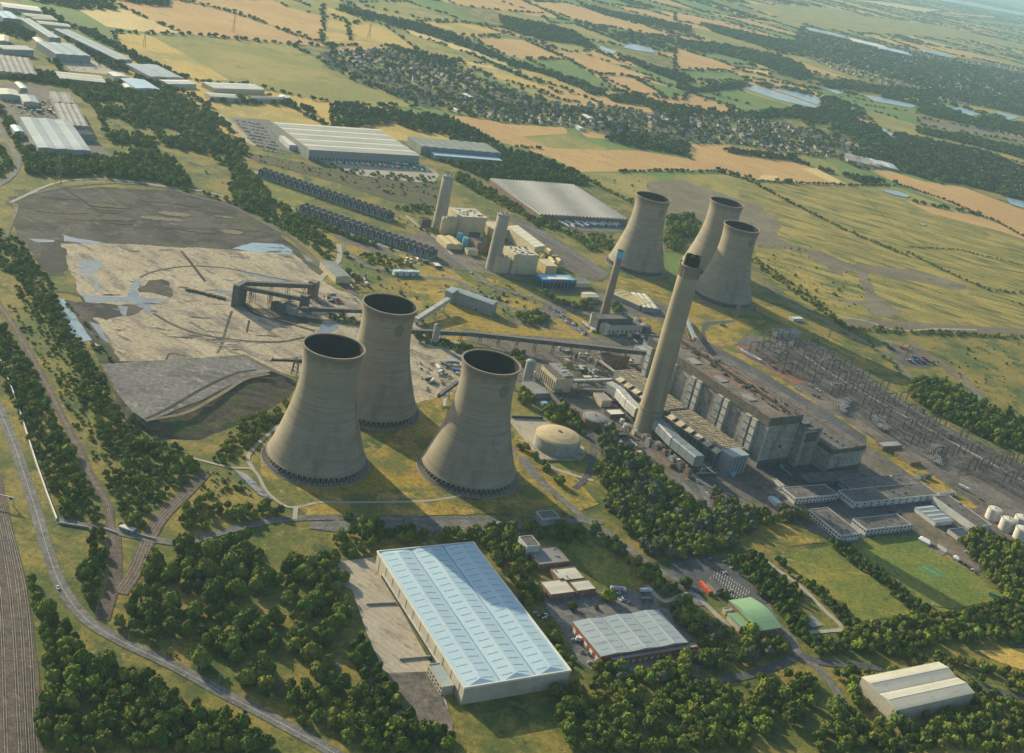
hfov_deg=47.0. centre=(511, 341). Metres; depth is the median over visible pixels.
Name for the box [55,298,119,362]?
coal ground
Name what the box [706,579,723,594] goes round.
kiosk
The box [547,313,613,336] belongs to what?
grass
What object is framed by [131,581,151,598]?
tree
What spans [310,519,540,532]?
road
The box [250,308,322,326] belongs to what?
coal ground
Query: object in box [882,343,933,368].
gravel pad
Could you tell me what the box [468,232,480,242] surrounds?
feed building
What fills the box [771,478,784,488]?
link corridor
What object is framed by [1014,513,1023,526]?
storage tank
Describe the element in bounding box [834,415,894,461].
grass
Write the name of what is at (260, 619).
tree
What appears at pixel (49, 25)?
industrial unit
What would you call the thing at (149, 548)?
rail
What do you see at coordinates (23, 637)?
rail
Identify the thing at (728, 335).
grass
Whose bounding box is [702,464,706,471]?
process vessel
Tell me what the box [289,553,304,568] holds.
tree
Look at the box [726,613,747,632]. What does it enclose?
sports hall annex
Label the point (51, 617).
tree
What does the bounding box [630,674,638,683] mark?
tree
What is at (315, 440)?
cooling tower
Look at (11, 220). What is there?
track
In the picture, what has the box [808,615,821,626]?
tennis court
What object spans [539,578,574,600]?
workshop
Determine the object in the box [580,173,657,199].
field
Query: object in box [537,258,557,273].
gas turbine house
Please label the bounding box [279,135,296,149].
distribution annex
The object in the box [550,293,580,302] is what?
grass
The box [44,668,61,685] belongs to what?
tree
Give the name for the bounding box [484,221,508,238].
gas turbine house
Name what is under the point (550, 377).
screening plant
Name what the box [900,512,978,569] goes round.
apron
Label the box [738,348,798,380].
gravel compound
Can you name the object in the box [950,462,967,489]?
pylon
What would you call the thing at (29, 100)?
industrial unit
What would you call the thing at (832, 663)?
road
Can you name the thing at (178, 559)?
tree
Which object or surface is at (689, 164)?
field
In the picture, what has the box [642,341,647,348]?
annex block
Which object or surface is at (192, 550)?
tree
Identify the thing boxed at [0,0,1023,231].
field
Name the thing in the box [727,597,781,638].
sports hall
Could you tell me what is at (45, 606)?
tree
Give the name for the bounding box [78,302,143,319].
coal ground
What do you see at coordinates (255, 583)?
tree
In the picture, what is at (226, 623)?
tree
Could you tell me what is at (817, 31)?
works building
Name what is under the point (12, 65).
industrial unit
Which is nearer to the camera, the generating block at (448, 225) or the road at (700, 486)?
the road at (700, 486)
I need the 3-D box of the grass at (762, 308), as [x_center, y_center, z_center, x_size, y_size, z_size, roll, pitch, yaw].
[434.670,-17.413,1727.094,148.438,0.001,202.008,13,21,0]
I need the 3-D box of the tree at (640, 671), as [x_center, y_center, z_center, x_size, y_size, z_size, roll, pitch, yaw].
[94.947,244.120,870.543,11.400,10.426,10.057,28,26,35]
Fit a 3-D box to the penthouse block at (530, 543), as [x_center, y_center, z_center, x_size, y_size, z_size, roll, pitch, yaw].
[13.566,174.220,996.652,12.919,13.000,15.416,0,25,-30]
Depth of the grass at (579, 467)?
1165.02 m
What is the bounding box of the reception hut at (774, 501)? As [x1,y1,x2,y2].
[768,496,781,506]
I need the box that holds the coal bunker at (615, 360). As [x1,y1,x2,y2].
[598,352,629,367]
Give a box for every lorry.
[441,362,449,367]
[575,635,581,641]
[610,585,625,591]
[639,587,651,592]
[640,597,652,601]
[961,485,970,491]
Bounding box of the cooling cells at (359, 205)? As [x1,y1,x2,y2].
[258,167,394,221]
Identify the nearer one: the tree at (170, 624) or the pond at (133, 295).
the tree at (170, 624)
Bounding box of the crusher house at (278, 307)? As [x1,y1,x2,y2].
[270,301,285,313]
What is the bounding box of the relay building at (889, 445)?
[875,440,902,449]
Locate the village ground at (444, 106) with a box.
[323,49,629,135]
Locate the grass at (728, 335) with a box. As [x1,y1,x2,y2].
[685,301,766,350]
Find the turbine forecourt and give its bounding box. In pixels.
[701,342,866,454]
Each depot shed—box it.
[613,289,650,309]
[631,292,658,312]
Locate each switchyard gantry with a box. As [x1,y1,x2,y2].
[812,372,823,383]
[861,394,873,406]
[909,433,921,445]
[922,431,934,443]
[944,445,955,457]
[967,459,978,470]
[968,442,980,453]
[978,457,990,469]
[991,455,1002,466]
[1002,471,1014,482]
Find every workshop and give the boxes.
[521,380,549,398]
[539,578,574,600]
[549,566,584,582]
[569,579,595,596]
[571,609,687,663]
[914,505,953,525]
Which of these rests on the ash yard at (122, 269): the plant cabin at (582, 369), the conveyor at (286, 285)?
the conveyor at (286, 285)
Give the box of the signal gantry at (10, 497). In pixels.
[0,494,14,505]
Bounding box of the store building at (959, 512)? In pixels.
[931,495,991,531]
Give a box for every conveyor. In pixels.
[241,285,299,307]
[246,280,313,302]
[301,306,362,315]
[411,329,471,341]
[414,297,450,322]
[437,380,458,397]
[441,394,446,408]
[472,331,646,370]
[536,378,560,403]
[571,388,605,394]
[573,378,611,385]
[599,360,614,377]
[685,318,696,341]
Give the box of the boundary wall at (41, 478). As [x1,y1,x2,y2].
[0,359,56,520]
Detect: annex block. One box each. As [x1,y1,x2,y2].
[631,345,646,367]
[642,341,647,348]
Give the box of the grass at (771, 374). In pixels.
[725,346,817,403]
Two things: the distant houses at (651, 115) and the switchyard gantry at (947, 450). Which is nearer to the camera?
the switchyard gantry at (947, 450)
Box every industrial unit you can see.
[0,2,40,13]
[0,11,20,25]
[0,34,8,44]
[0,45,33,55]
[0,55,36,79]
[0,88,19,100]
[10,124,23,136]
[14,81,27,93]
[19,94,38,107]
[20,17,60,42]
[20,117,90,159]
[21,13,53,17]
[29,17,57,22]
[32,37,41,45]
[36,21,70,29]
[36,41,90,62]
[49,91,74,106]
[54,28,131,62]
[54,102,88,130]
[55,71,104,83]
[77,130,93,140]
[107,71,126,80]
[120,78,159,91]
[122,83,132,89]
[125,63,182,80]
[159,80,195,87]
[201,82,264,93]
[204,92,240,101]
[247,96,283,101]
[278,94,289,100]
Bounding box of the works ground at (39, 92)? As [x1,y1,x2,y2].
[0,82,110,157]
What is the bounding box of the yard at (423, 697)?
[387,671,452,751]
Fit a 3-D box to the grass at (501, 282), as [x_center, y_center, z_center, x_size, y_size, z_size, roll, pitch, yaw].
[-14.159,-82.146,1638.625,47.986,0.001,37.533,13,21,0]
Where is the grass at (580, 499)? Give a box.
[512,425,597,510]
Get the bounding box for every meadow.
[758,523,821,546]
[783,546,910,620]
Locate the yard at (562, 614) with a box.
[539,580,702,676]
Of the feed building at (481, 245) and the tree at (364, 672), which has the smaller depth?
the tree at (364, 672)
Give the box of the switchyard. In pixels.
[736,337,1023,506]
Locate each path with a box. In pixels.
[193,457,469,507]
[246,424,278,469]
[292,507,297,518]
[405,215,452,254]
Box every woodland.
[0,0,1023,752]
[0,69,1023,752]
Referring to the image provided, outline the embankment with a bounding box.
[244,153,440,206]
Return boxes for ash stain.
[149,327,173,330]
[169,336,193,338]
[190,316,211,318]
[203,330,225,333]
[206,338,229,340]
[213,339,238,341]
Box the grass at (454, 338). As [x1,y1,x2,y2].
[443,335,468,340]
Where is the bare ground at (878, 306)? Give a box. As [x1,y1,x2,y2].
[755,231,967,317]
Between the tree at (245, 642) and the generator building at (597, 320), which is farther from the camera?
the generator building at (597, 320)
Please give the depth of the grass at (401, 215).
1825.71 m
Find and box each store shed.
[436,235,462,249]
[464,247,478,255]
[575,279,589,286]
[581,292,598,300]
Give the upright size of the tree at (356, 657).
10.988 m
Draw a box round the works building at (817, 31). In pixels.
[806,27,847,38]
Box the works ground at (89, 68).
[60,60,123,74]
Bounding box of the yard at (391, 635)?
[337,557,447,708]
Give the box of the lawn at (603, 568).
[569,539,638,587]
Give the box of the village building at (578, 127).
[575,124,584,130]
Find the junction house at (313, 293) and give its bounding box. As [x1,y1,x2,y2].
[307,279,319,298]
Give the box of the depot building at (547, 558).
[528,546,569,570]
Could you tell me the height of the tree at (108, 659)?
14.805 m
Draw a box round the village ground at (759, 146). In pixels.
[677,116,875,169]
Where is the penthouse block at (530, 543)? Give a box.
[517,535,539,558]
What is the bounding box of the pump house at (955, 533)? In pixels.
[947,527,968,539]
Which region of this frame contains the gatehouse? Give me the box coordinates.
[534,510,559,525]
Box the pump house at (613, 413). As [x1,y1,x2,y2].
[604,409,624,418]
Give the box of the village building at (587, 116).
[581,114,593,119]
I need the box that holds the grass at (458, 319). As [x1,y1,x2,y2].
[432,305,478,330]
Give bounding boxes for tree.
[26,573,36,583]
[27,581,34,590]
[30,590,43,600]
[30,599,41,607]
[33,602,39,610]
[36,597,57,613]
[38,622,50,634]
[41,628,54,641]
[41,651,59,667]
[43,610,58,624]
[43,636,54,650]
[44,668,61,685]
[45,662,59,671]
[46,646,56,654]
[55,627,65,638]
[56,635,73,649]
[56,644,72,659]
[58,617,73,632]
[59,654,75,671]
[61,663,82,678]
[66,638,85,654]
[71,631,79,638]
[71,648,90,670]
[77,566,93,578]
[80,581,93,594]
[83,657,103,677]
[84,557,100,570]
[85,592,97,604]
[88,547,97,555]
[89,540,97,547]
[91,566,97,576]
[92,575,101,586]
[97,555,103,562]
[97,650,118,670]
[98,666,112,682]
[99,562,105,568]
[101,547,109,557]
[113,613,125,625]
[114,666,127,678]
[116,669,128,682]
[124,601,136,615]
[126,668,142,686]
[127,618,138,629]
[128,594,138,603]
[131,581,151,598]
[136,597,159,615]
[139,667,156,683]
[140,561,156,575]
[143,608,160,625]
[143,624,158,639]
[144,568,160,585]
[145,547,164,566]
[149,591,158,599]
[150,581,160,591]
[155,560,166,571]
[156,586,166,598]
[160,565,173,581]
[161,590,181,607]
[161,598,172,610]
[161,615,181,633]
[163,560,179,579]
[163,605,180,619]
[170,572,180,582]
[173,531,195,553]
[173,554,183,566]
[179,557,191,571]
[179,619,193,634]
[180,579,192,593]
[181,565,194,578]
[183,610,196,621]
[184,543,197,557]
[184,556,195,567]
[187,601,204,616]
[189,644,206,659]
[191,647,212,668]
[193,567,203,579]
[195,541,200,553]
[195,623,209,637]
[198,557,217,576]
[199,537,222,558]
[200,593,209,602]
[201,632,210,644]
[203,578,224,601]
[204,578,212,583]
[204,603,216,617]
[208,625,222,641]
[211,555,220,563]
[213,577,225,586]
[213,632,229,650]
[215,574,226,583]
[215,611,228,622]
[216,598,225,611]
[221,551,234,570]
[222,620,230,631]
[222,633,240,652]
[223,624,243,637]
[224,576,248,597]
[225,602,238,616]
[226,570,237,582]
[227,554,242,569]
[228,646,245,662]
[231,618,245,632]
[232,548,249,565]
[232,562,249,578]
[233,610,249,629]
[234,667,256,684]
[237,540,251,551]
[239,632,252,649]
[245,553,251,563]
[246,606,259,624]
[247,661,256,669]
[248,573,264,591]
[249,620,267,639]
[250,562,261,571]
[250,564,267,577]
[250,667,259,682]
[251,554,262,564]
[252,546,264,558]
[254,618,266,628]
[254,656,276,676]
[257,650,267,659]
[258,613,270,626]
[259,570,271,587]
[266,606,279,621]
[267,568,275,581]
[267,637,279,649]
[268,628,275,637]
[271,611,286,625]
[272,633,282,642]
[273,571,285,584]
[279,558,293,574]
[280,590,294,602]
[284,578,291,587]
[286,582,298,593]
[286,626,298,638]
[287,551,294,557]
[287,636,301,651]
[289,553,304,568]
[289,610,296,619]
[290,568,300,579]
[293,622,305,628]
[296,562,314,579]
[297,597,314,610]
[297,625,318,646]
[299,641,322,662]
[301,608,312,619]
[301,633,312,647]
[302,555,317,566]
[304,590,326,608]
[306,571,319,586]
[308,660,327,681]
[312,607,318,615]
[313,626,321,631]
[314,582,326,593]
[315,550,331,561]
[315,566,323,571]
[318,573,335,590]
[319,569,325,578]
[320,558,331,570]
[320,606,331,617]
[320,617,330,629]
[321,627,334,643]
[321,653,334,666]
[323,636,333,647]
[324,592,333,604]
[325,569,338,581]
[325,670,337,684]
[328,580,341,594]
[328,618,339,634]
[331,597,340,604]
[331,601,342,606]
[332,606,345,614]
[334,612,346,626]
[338,570,350,582]
[340,604,347,613]
[341,600,351,605]
[342,594,350,601]
[343,511,353,519]
[347,605,355,615]
[348,651,363,664]
[350,637,360,648]
[354,642,368,655]
[356,632,365,641]
[359,666,370,679]
[362,638,370,646]
[363,656,370,666]
[364,651,371,657]
[371,667,379,676]
[374,661,382,670]
[379,673,388,682]
[547,620,555,628]
[547,629,561,641]
[554,644,563,651]
[558,650,565,656]
[567,601,577,610]
[567,661,573,668]
[570,655,575,661]
[592,659,604,672]
[592,672,600,680]
[596,675,605,684]
[599,588,618,600]
[602,671,611,682]
[604,660,612,671]
[613,657,628,671]
[615,663,629,673]
[615,671,628,682]
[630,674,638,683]
[633,664,648,676]
[644,670,656,684]
[652,659,672,673]
[656,670,668,683]
[665,655,673,660]
[667,667,676,679]
[672,660,678,667]
[676,653,692,663]
[676,662,690,675]
[678,647,693,660]
[679,577,690,588]
[679,673,691,686]
[685,662,694,673]
[693,653,698,661]
[697,649,715,665]
[721,588,729,596]
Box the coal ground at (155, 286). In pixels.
[138,279,172,297]
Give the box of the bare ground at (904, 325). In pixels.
[843,319,1023,334]
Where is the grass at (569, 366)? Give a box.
[562,363,585,373]
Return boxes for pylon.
[54,153,61,184]
[901,344,912,364]
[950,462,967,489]
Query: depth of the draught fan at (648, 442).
1242.63 m
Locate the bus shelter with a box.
[432,262,441,268]
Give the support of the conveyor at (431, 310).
on the ash yard at (122, 269)
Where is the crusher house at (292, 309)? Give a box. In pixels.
[283,302,299,315]
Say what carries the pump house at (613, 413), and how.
on the ground at (520, 724)
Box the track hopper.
[319,260,350,282]
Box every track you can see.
[3,202,18,236]
[10,178,229,201]
[15,182,362,299]
[47,291,85,302]
[99,359,189,362]
[140,266,292,281]
[145,369,255,418]
[149,373,268,420]
[153,313,305,342]
[180,251,206,281]
[216,311,232,352]
[243,303,314,330]
[291,207,416,254]
[394,219,449,257]
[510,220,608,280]
[668,183,976,310]
[855,186,1023,272]
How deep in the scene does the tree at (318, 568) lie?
900.75 m
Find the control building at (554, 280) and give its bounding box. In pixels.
[534,274,576,288]
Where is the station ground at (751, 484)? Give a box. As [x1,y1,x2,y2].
[335,228,1023,555]
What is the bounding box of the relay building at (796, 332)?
[771,329,801,336]
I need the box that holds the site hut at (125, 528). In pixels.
[119,523,135,533]
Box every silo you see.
[431,323,441,342]
[522,358,535,380]
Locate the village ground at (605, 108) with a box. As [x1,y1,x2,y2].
[579,105,684,140]
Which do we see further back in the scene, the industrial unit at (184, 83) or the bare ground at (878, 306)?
the industrial unit at (184, 83)
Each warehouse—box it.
[375,541,571,704]
[407,136,500,157]
[428,149,495,156]
[430,152,502,161]
[488,178,627,224]
[859,662,974,720]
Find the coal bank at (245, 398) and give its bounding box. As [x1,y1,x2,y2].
[98,354,296,439]
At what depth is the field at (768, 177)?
2718.05 m
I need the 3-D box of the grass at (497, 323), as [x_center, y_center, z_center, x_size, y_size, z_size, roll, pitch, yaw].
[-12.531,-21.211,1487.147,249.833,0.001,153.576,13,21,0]
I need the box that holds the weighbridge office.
[392,269,419,275]
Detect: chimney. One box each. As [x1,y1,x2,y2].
[432,172,454,229]
[485,210,509,270]
[600,249,623,313]
[634,253,701,434]
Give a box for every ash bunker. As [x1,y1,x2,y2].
[592,392,611,406]
[654,450,677,467]
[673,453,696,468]
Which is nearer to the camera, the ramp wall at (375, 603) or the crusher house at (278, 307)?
the ramp wall at (375, 603)
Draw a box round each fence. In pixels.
[323,514,529,517]
[821,347,1019,463]
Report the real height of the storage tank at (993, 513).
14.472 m
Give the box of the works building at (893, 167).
[876,160,898,171]
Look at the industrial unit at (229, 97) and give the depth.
2305.88 m
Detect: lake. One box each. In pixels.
[599,45,615,53]
[624,43,655,52]
[742,86,815,107]
[769,88,820,104]
[821,87,841,93]
[865,95,916,107]
[882,128,892,135]
[882,190,909,196]
[940,0,1023,14]
[949,106,981,115]
[996,111,1017,119]
[1005,197,1023,207]
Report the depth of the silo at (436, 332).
1375.91 m
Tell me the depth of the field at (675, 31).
5491.78 m
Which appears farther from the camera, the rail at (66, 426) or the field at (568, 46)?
the field at (568, 46)
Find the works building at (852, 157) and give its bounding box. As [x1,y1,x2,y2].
[844,153,880,168]
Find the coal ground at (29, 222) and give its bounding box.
[8,187,326,276]
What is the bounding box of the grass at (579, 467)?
[547,460,587,475]
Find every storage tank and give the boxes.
[456,231,463,242]
[462,236,469,247]
[533,424,581,458]
[582,410,607,430]
[623,422,629,429]
[633,317,641,322]
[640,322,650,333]
[641,432,651,440]
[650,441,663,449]
[985,505,1002,521]
[998,515,1016,532]
[1012,524,1023,542]
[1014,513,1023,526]
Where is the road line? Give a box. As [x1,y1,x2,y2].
[1,414,333,752]
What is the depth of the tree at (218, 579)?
858.25 m
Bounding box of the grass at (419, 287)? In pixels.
[394,250,498,306]
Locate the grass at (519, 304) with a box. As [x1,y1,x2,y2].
[499,297,537,315]
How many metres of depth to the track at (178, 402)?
1122.80 m
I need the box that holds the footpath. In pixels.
[787,559,869,575]
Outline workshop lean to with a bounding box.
[609,643,697,662]
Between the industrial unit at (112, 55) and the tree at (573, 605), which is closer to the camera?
the tree at (573, 605)
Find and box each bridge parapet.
[59,521,87,527]
[104,527,117,533]
[136,533,155,539]
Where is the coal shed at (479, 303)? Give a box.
[454,288,497,315]
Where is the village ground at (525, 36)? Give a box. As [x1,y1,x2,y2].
[518,32,555,39]
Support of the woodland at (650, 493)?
on the ground at (520, 724)
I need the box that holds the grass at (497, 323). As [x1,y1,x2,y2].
[412,293,594,339]
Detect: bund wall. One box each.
[511,415,542,418]
[511,419,585,460]
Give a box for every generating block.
[439,216,458,234]
[493,253,510,272]
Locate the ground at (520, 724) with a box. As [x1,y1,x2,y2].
[0,0,1023,752]
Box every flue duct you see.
[604,381,638,423]
[652,419,704,471]
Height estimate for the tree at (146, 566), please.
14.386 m
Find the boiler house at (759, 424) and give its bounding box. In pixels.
[641,336,803,466]
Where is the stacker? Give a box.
[270,357,301,374]
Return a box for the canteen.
[722,607,732,614]
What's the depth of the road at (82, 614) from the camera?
799.54 m
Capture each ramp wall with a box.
[366,601,395,604]
[400,655,430,659]
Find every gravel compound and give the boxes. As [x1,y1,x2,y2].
[735,346,804,383]
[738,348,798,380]
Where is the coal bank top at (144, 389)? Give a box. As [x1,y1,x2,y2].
[103,355,270,421]
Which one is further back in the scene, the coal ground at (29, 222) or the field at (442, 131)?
the field at (442, 131)
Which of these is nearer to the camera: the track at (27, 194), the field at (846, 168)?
the track at (27, 194)
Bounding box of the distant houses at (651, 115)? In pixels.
[320,25,1023,190]
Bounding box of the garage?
[540,401,547,406]
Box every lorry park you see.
[320,160,438,182]
[552,221,628,231]
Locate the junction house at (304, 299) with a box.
[299,293,310,311]
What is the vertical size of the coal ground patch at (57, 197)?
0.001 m
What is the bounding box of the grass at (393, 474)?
[260,394,557,515]
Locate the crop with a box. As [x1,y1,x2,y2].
[975,648,1023,669]
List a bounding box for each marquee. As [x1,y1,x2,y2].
[918,536,931,545]
[953,555,960,561]
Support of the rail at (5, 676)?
on the track bed at (4, 675)
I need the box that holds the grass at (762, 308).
[752,297,866,364]
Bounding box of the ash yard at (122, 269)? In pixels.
[61,243,464,402]
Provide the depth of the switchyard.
1454.18 m
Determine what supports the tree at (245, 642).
on the ground at (520, 724)
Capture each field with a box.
[0,0,1023,209]
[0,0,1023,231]
[13,0,124,51]
[73,0,1023,213]
[80,9,178,32]
[111,32,414,106]
[113,0,325,45]
[116,33,228,80]
[119,0,1023,752]
[187,0,351,47]
[273,0,364,17]
[323,6,413,49]
[335,0,1023,239]
[352,1,465,22]
[385,26,467,57]
[400,28,508,65]
[418,21,508,35]
[438,129,471,141]
[450,0,536,12]
[450,116,692,171]
[459,62,549,88]
[462,62,497,69]
[469,73,551,102]
[475,37,562,58]
[508,68,603,95]
[523,133,612,150]
[530,1,674,35]
[531,59,612,87]
[539,40,590,51]
[542,92,596,103]
[548,17,577,23]
[550,48,655,78]
[575,94,598,103]
[580,131,617,139]
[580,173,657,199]
[597,74,658,94]
[634,78,685,96]
[652,22,684,35]
[675,48,739,70]
[675,95,728,111]
[675,157,722,170]
[675,175,749,188]
[676,13,751,31]
[679,71,744,80]
[691,52,748,64]
[694,145,831,182]
[706,89,791,108]
[733,3,1023,49]
[740,68,769,74]
[756,175,780,180]
[802,168,845,183]
[828,92,924,113]
[835,165,864,175]
[852,536,1001,608]
[857,0,938,12]
[863,110,1023,163]
[869,169,1023,230]
[918,118,1023,141]
[944,12,994,18]
[964,17,1023,27]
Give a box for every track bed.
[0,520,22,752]
[0,581,8,752]
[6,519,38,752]
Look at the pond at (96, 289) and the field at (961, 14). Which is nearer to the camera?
the pond at (96, 289)
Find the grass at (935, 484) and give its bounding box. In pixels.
[889,456,977,507]
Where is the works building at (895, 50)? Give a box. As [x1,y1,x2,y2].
[878,46,911,55]
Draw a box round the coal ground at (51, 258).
[36,244,67,273]
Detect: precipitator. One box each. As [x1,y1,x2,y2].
[608,369,687,422]
[664,410,744,467]
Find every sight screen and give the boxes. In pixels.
[937,544,946,552]
[988,592,1000,596]
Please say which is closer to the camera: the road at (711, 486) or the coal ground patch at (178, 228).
the road at (711, 486)
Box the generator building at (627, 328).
[598,318,642,333]
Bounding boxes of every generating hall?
[447,207,486,236]
[503,245,538,274]
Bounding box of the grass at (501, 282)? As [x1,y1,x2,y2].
[486,277,517,288]
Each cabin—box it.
[578,366,584,372]
[582,375,591,378]
[619,432,625,436]
[631,428,637,434]
[633,332,640,337]
[752,356,761,361]
[917,474,923,479]
[924,473,932,478]
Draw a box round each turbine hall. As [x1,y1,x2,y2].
[507,225,544,253]
[714,355,865,470]
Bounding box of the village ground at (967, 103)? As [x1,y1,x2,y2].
[934,83,994,108]
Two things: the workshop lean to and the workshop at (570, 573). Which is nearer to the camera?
the workshop lean to
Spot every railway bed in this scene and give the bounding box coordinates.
[0,300,115,543]
[0,473,42,752]
[96,535,121,619]
[118,470,210,594]
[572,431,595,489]
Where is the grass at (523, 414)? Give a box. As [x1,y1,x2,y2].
[512,412,538,415]
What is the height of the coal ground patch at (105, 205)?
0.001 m
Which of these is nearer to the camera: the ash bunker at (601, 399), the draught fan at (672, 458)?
the draught fan at (672, 458)
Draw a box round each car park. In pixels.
[230,117,292,152]
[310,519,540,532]
[668,557,768,603]
[683,478,750,507]
[756,466,990,571]
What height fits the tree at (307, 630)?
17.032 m
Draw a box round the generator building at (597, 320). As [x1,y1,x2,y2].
[589,313,632,331]
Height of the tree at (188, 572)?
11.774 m
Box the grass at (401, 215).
[389,207,438,233]
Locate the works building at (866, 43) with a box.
[848,37,885,47]
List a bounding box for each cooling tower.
[261,333,369,487]
[356,293,419,430]
[416,349,521,498]
[605,191,670,277]
[678,196,743,275]
[694,220,760,309]
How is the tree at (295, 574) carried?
on the ground at (520, 724)
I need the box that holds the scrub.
[7,122,1019,495]
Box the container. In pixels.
[698,580,712,594]
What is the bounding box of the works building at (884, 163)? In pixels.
[869,158,890,167]
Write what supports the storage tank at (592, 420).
on the station ground at (751, 484)
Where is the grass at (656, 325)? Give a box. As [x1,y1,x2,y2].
[630,316,664,332]
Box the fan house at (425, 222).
[418,217,431,227]
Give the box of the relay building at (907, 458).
[894,451,920,465]
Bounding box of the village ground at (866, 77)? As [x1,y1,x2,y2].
[796,29,1023,104]
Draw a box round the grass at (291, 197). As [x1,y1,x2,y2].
[237,163,317,206]
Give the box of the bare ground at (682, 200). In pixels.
[646,180,782,237]
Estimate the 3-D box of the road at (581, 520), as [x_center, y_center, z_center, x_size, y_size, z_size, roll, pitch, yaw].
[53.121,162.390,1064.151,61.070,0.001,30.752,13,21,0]
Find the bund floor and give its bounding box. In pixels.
[512,418,585,458]
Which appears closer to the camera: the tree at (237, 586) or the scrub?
the tree at (237, 586)
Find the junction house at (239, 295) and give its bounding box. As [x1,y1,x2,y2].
[231,280,247,307]
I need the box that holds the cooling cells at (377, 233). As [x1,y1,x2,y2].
[299,202,437,258]
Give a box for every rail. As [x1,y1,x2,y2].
[0,504,26,752]
[0,525,21,752]
[0,536,18,750]
[0,589,7,752]
[0,617,4,752]
[2,308,114,543]
[2,310,112,544]
[3,506,29,752]
[7,521,34,752]
[9,520,37,752]
[115,491,181,590]
[119,496,179,590]
[122,492,187,591]
[125,506,176,593]
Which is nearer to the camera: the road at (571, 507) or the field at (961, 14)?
the road at (571, 507)
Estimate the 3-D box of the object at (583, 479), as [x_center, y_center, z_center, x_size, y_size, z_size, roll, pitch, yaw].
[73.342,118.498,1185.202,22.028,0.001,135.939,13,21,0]
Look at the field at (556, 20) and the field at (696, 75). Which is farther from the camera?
the field at (556, 20)
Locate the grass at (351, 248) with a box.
[316,230,404,268]
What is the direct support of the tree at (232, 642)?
on the ground at (520, 724)
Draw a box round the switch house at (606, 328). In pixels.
[589,313,609,334]
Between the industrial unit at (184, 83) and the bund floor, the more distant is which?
the industrial unit at (184, 83)
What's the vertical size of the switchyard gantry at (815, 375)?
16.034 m
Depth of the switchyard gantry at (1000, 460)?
1380.96 m
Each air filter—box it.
[538,252,544,257]
[545,248,552,257]
[555,257,562,267]
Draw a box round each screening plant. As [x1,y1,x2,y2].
[539,365,573,392]
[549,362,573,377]
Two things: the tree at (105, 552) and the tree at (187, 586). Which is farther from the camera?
the tree at (105, 552)
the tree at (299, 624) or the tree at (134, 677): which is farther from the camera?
the tree at (299, 624)
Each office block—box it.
[781,484,837,503]
[796,469,864,485]
[808,507,859,540]
[837,482,938,508]
[838,474,915,488]
[851,514,911,535]
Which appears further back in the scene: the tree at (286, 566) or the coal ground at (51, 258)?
the coal ground at (51, 258)
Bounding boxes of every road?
[0,123,20,185]
[0,400,343,752]
[56,515,496,544]
[176,93,257,145]
[317,244,341,284]
[341,244,593,336]
[425,241,621,345]
[511,422,593,480]
[512,447,544,486]
[520,456,703,605]
[559,518,602,523]
[645,585,729,626]
[676,470,711,507]
[684,468,758,506]
[691,652,799,682]
[701,320,799,394]
[752,343,1023,513]
[756,276,913,377]
[763,604,845,703]
[768,561,843,633]
[791,347,1023,481]
[799,653,1023,699]
[806,340,1023,467]
[839,316,975,331]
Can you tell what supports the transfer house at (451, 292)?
on the ground at (520, 724)
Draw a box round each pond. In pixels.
[29,238,54,241]
[59,299,91,341]
[63,234,101,243]
[76,261,102,268]
[78,269,98,272]
[81,274,94,277]
[81,278,169,313]
[90,322,108,342]
[93,279,98,291]
[118,306,127,316]
[215,290,232,292]
[232,242,291,253]
[236,270,291,281]
[318,322,339,332]
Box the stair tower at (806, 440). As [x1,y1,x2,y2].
[787,416,823,466]
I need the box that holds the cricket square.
[913,564,948,580]
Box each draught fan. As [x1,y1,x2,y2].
[644,438,652,446]
[651,443,659,451]
[660,449,667,456]
[668,456,675,461]
[675,462,683,471]
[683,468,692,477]
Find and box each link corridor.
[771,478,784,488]
[937,490,955,495]
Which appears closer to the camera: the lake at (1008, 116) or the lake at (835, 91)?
the lake at (835, 91)
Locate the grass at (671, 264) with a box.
[664,252,682,277]
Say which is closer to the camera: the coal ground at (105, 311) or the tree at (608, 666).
the tree at (608, 666)
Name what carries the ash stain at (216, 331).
on the ash yard at (122, 269)
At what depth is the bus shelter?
1638.52 m
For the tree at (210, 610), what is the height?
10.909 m
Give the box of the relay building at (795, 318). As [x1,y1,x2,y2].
[789,316,803,321]
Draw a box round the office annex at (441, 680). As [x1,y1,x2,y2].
[427,662,453,694]
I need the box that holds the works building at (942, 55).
[921,49,953,58]
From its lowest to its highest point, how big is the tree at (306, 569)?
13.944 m
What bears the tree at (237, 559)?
on the ground at (520, 724)
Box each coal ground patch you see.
[34,210,75,213]
[41,196,79,199]
[62,217,101,220]
[76,216,112,219]
[86,203,129,207]
[86,207,122,210]
[95,210,116,212]
[102,216,133,220]
[106,221,131,223]
[139,216,183,221]
[158,211,190,216]
[160,226,201,230]
[186,229,212,232]
[221,230,241,233]
[232,226,257,230]
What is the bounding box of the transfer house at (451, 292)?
[444,286,458,303]
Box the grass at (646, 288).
[618,277,672,298]
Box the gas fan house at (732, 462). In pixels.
[717,447,748,476]
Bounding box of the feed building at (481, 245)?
[469,237,490,252]
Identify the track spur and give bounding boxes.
[906,340,984,396]
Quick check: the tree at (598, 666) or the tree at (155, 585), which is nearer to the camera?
the tree at (155, 585)

